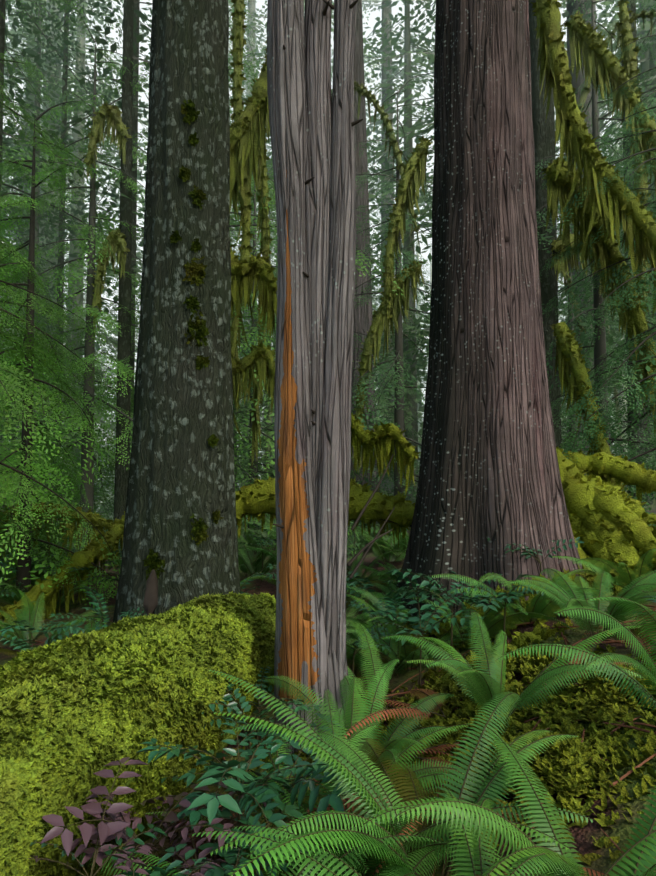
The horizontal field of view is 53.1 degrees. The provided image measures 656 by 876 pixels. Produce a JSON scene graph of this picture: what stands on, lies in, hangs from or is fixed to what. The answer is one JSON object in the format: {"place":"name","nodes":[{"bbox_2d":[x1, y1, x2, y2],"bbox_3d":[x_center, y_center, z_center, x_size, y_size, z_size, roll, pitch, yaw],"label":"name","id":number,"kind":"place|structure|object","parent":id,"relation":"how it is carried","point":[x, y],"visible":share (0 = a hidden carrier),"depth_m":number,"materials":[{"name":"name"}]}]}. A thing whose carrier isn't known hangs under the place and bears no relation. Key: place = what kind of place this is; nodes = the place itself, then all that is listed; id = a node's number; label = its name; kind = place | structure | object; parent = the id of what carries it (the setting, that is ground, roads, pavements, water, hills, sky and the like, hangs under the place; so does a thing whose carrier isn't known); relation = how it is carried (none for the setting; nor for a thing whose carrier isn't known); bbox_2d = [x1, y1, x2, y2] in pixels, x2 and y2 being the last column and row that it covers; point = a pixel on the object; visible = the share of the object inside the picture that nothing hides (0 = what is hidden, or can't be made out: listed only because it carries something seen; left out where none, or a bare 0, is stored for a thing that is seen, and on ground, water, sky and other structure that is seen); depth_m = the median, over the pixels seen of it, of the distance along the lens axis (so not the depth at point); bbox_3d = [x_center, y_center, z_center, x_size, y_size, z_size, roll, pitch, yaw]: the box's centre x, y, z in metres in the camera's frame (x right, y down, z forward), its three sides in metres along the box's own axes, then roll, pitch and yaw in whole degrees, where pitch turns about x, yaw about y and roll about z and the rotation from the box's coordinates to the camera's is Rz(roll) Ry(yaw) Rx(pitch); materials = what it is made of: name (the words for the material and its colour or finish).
{"place":"outdoors","nodes":[
{"label":"outdoors","id":0,"kind":"place"},
{"bbox_2d":[0,0,639,479],"label":"sky","id":1,"kind":"structure","parent":0,"point":[371,21],"materials":[{"name":"white"}]},
{"bbox_2d":[0,469,655,875],"bbox_3d":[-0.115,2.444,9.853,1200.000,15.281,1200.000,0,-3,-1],"label":"ground","id":2,"kind":"structure","parent":0,"point":[586,835],"depth_m":3.34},
{"bbox_2d":[0,231,79,525],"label":"hemlock tree","id":3,"kind":"object","parent":2,"relation":"on","point":[39,404],"visible":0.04,"depth_m":17.41,"materials":[{"name":"green plant"}]},
{"bbox_2d":[4,0,96,316],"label":"tree","id":4,"kind":"object","parent":2,"relation":"on","point":[25,86],"visible":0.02,"depth_m":24.30,"materials":[{"name":"green plant"}]},
{"bbox_2d":[0,100,118,607],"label":"tree sapling","id":5,"kind":"object","parent":2,"relation":"on","point":[23,569],"visible":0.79,"depth_m":6.83,"materials":[{"name":"green plant"}]},
{"bbox_2d":[0,12,120,596],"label":"tree sapling","id":6,"kind":"object","parent":2,"relation":"on","point":[44,363],"visible":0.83,"depth_m":6.33,"materials":[{"name":"green plant"}]},
{"bbox_2d":[9,276,111,525],"bbox_3d":[-7.911,-0.257,18.144,4.974,9.036,3.886,-1,-3,14],"label":"hemlock tree","id":7,"kind":"object","parent":2,"relation":"on","point":[49,397],"visible":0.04,"depth_m":18.38,"materials":[{"name":"green plant"}]},
{"bbox_2d":[0,0,133,575],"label":"hemlock tree","id":8,"kind":"object","parent":2,"relation":"on","point":[28,157],"visible":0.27,"depth_m":9.64,"materials":[{"name":"green plant"}]},
{"bbox_2d":[0,0,143,223],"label":"edge tree","id":9,"kind":"object","parent":2,"relation":"on","point":[3,34],"visible":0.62,"depth_m":9.63,"materials":[{"name":"green plant"}]},
{"bbox_2d":[0,0,146,544],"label":"tree sapling","id":10,"kind":"object","parent":2,"relation":"on","point":[89,357],"visible":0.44,"depth_m":9.41,"materials":[{"name":"green plant"}]},
{"bbox_2d":[0,0,146,468],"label":"hemlock tree","id":11,"kind":"object","parent":2,"relation":"on","point":[39,218],"visible":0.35,"depth_m":12.00,"materials":[{"name":"green plant"}]},
{"bbox_2d":[0,0,148,552],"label":"tree","id":12,"kind":"object","parent":2,"relation":"on","point":[64,122],"visible":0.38,"depth_m":14.19,"materials":[{"name":"green plant"}]},
{"bbox_2d":[37,214,137,531],"bbox_3d":[-6.932,-1.192,19.588,5.608,11.746,4.675,0,-3,-1],"label":"hemlock tree","id":13,"kind":"object","parent":2,"relation":"on","point":[98,510],"visible":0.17,"depth_m":19.44,"materials":[{"name":"green plant"}]},
{"bbox_2d":[50,0,151,442],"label":"tree","id":14,"kind":"object","parent":2,"relation":"on","point":[136,114],"visible":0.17,"depth_m":12.66,"materials":[{"name":"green plant"}]},
{"bbox_2d":[0,527,253,875],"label":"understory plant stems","id":15,"kind":"object","parent":2,"relation":"on","point":[199,863],"visible":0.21,"depth_m":1.89,"materials":[{"name":"green plant"}]},
{"bbox_2d":[12,0,246,548],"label":"thin tree","id":16,"kind":"object","parent":2,"relation":"on","point":[129,26],"visible":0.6,"depth_m":9.53,"materials":[{"name":"brown plant"}]},
{"bbox_2d":[0,569,275,875],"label":"mossy fallen log","id":17,"kind":"object","parent":2,"relation":"on","point":[78,710],"visible":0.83,"depth_m":2.41,"materials":[{"name":"green plant"}]},
{"bbox_2d":[64,232,274,541],"bbox_3d":[-2.902,-0.701,12.454,4.754,9.630,4.452,0,-3,-1],"label":"hemlock tree","id":18,"kind":"object","parent":2,"relation":"on","point":[131,433],"depth_m":12.23,"materials":[{"name":"green plant"}]},
{"bbox_2d":[112,0,240,624],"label":"fir tree","id":19,"kind":"object","parent":2,"relation":"on","point":[181,472],"visible":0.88,"depth_m":5.37,"materials":[{"name":"grey plant"}]},
{"bbox_2d":[0,518,445,667],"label":"fern understory stems","id":20,"kind":"object","parent":2,"relation":"on","point":[381,547],"visible":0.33,"depth_m":6.02,"materials":[{"name":"green plant"}]},
{"bbox_2d":[70,0,405,566],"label":"hemlock tree","id":21,"kind":"object","parent":2,"relation":"on","point":[271,443],"visible":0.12,"depth_m":9.85,"materials":[{"name":"green plant"}]},
{"bbox_2d":[229,0,271,486],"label":"tree","id":22,"kind":"object","parent":2,"relation":"on","point":[251,5],"visible":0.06,"depth_m":30.77,"materials":[{"name":"green plant"}]},
{"bbox_2d":[233,336,274,539],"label":"hemlock tree","id":23,"kind":"object","parent":2,"relation":"on","point":[235,432],"visible":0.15,"depth_m":12.76,"materials":[{"name":"green plant"}]},
{"bbox_2d":[229,175,375,552],"bbox_3d":[-1.403,-0.955,10.963,3.787,8.581,4.455,2,-4,-33],"label":"tree sapling","id":24,"kind":"object","parent":2,"relation":"on","point":[254,467],"visible":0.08,"depth_m":10.87,"materials":[{"name":"green plant"}]},
{"bbox_2d":[240,564,374,620],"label":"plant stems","id":25,"kind":"object","parent":2,"relation":"on","point":[356,582],"visible":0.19,"depth_m":5.48,"materials":[{"name":"green plant"}]},
{"bbox_2d":[237,212,383,539],"bbox_3d":[-1.091,-1.122,18.237,5.816,12.053,5.937,0,-3,-1],"label":"hemlock tree","id":26,"kind":"object","parent":2,"relation":"on","point":[262,381],"visible":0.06,"depth_m":17.69,"materials":[{"name":"green plant"}]},
{"bbox_2d":[267,0,362,762],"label":"cedar tree","id":27,"kind":"object","parent":2,"relation":"on","point":[312,122],"visible":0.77,"depth_m":3.40,"materials":[{"name":"grey plant"}]},
{"bbox_2d":[233,172,404,558],"bbox_3d":[-0.096,-0.595,9.694,5.430,7.177,3.372,-2,-4,37],"label":"hemlock tree","id":28,"kind":"object","parent":2,"relation":"on","point":[264,430],"visible":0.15,"depth_m":9.56,"materials":[{"name":"green plant"}]},
{"bbox_2d":[0,0,655,627],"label":"mossy wood branches","id":29,"kind":"object","parent":2,"relation":"on","point":[606,206],"visible":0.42,"depth_m":7.51,"materials":[{"name":"green plant"}]},
{"bbox_2d":[0,0,655,556],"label":"forest trunks","id":30,"kind":"object","parent":2,"relation":"on","point":[408,148],"visible":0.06,"depth_m":18.98,"materials":[{"name":"grey wood"}]},
{"bbox_2d":[0,520,655,875],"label":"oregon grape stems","id":31,"kind":"object","parent":2,"relation":"on","point":[109,829],"visible":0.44,"depth_m":2.16,"materials":[{"name":"green plant"}]},
{"bbox_2d":[2,590,655,875],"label":"fallen twigs","id":32,"kind":"object","parent":2,"relation":"on","point":[615,729],"visible":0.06,"depth_m":2.86,"materials":[{"name":"brown wood"}]},
{"bbox_2d":[2,448,655,875],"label":"sword ferns","id":33,"kind":"object","parent":2,"relation":"on","point":[358,760],"visible":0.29,"depth_m":2.27,"materials":[{"name":"green plant"}]},
{"bbox_2d":[238,260,423,540],"bbox_3d":[-0.057,-1.561,15.837,5.370,11.451,5.158,0,-3,-1],"label":"tree sapling","id":34,"kind":"object","parent":2,"relation":"on","point":[381,489],"depth_m":15.97,"materials":[{"name":"green plant"}]},
{"bbox_2d":[265,74,433,537],"bbox_3d":[1.104,-1.742,10.224,4.543,8.522,3.859,-2,-3,28],"label":"tree sapling","id":35,"kind":"object","parent":2,"relation":"on","point":[399,399],"visible":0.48,"depth_m":10.03,"materials":[{"name":"green plant"}]},
{"bbox_2d":[244,549,467,697],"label":"fern stems","id":36,"kind":"object","parent":2,"relation":"on","point":[366,625],"visible":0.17,"depth_m":4.72,"materials":[{"name":"green plant"}]},
{"bbox_2d":[348,0,380,528],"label":"cedar tree","id":37,"kind":"object","parent":2,"relation":"on","point":[363,316],"visible":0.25,"depth_m":12.45,"materials":[{"name":"brown plant"}]},
{"bbox_2d":[94,99,655,875],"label":"moss cushions","id":38,"kind":"object","parent":2,"relation":"on","point":[572,755],"visible":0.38,"depth_m":2.86,"materials":[{"name":"green plant"}]},
{"bbox_2d":[331,0,433,492],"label":"tree","id":39,"kind":"object","parent":2,"relation":"on","point":[385,15],"visible":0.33,"depth_m":26.62,"materials":[{"name":"green plant"}]},
{"bbox_2d":[117,597,655,875],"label":"dead fern fronds","id":40,"kind":"object","parent":2,"relation":"on","point":[426,750],"visible":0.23,"depth_m":2.87,"materials":[{"name":"plant"}]},
{"bbox_2d":[374,326,420,493],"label":"hemlock tree","id":41,"kind":"object","parent":2,"relation":"on","point":[393,405],"visible":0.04,"depth_m":17.49,"materials":[{"name":"green plant"}]},
{"bbox_2d":[421,24,434,204],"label":"tree","id":42,"kind":"object","parent":2,"relation":"on","point":[433,99],"visible":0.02,"depth_m":35.80,"materials":[{"name":"green plant"}]},
{"bbox_2d":[396,0,586,646],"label":"cedar tree","id":43,"kind":"object","parent":2,"relation":"on","point":[489,467],"visible":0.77,"depth_m":5.07,"materials":[{"name":"brown plant"}]},
{"bbox_2d":[429,0,561,447],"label":"tree","id":44,"kind":"object","parent":2,"relation":"on","point":[544,138],"visible":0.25,"depth_m":9.06,"materials":[{"name":"brown plant"}]},
{"bbox_2d":[347,447,655,692],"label":"fallen branches","id":45,"kind":"object","parent":2,"relation":"on","point":[608,520],"visible":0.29,"depth_m":5.75,"materials":[{"name":"green plant"}]},
{"bbox_2d":[566,0,611,474],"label":"tree","id":46,"kind":"object","parent":2,"relation":"on","point":[570,8],"visible":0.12,"depth_m":15.26,"materials":[{"name":"green plant"}]},
{"bbox_2d":[555,142,624,449],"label":"hemlock tree","id":47,"kind":"object","parent":2,"relation":"on","point":[565,322],"visible":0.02,"depth_m":17.54,"materials":[{"name":"green plant"}]},
{"bbox_2d":[535,0,655,513],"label":"tree sapling","id":48,"kind":"object","parent":2,"relation":"on","point":[599,347],"visible":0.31,"depth_m":9.10,"materials":[{"name":"green plant"}]},
{"bbox_2d":[539,1,655,510],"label":"tree sapling","id":49,"kind":"object","parent":2,"relation":"on","point":[608,415],"visible":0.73,"depth_m":7.13,"materials":[{"name":"green plant"}]},
{"bbox_2d":[555,0,655,452],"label":"hemlock tree","id":50,"kind":"object","parent":2,"relation":"on","point":[609,340],"visible":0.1,"depth_m":12.50,"materials":[{"name":"green plant"}]},
{"bbox_2d":[557,140,655,468],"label":"hemlock tree","id":51,"kind":"object","parent":2,"relation":"on","point":[572,328],"visible":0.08,"depth_m":11.32,"materials":[{"name":"green plant"}]},
{"bbox_2d":[557,229,655,503],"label":"hemlock tree","id":52,"kind":"object","parent":2,"relation":"on","point":[577,419],"depth_m":10.99,"materials":[{"name":"green plant"}]},
{"bbox_2d":[562,0,652,505],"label":"background tree","id":53,"kind":"object","parent":2,"relation":"on","point":[585,17],"visible":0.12,"depth_m":11.11,"materials":[{"name":"green plant"}]}
]}

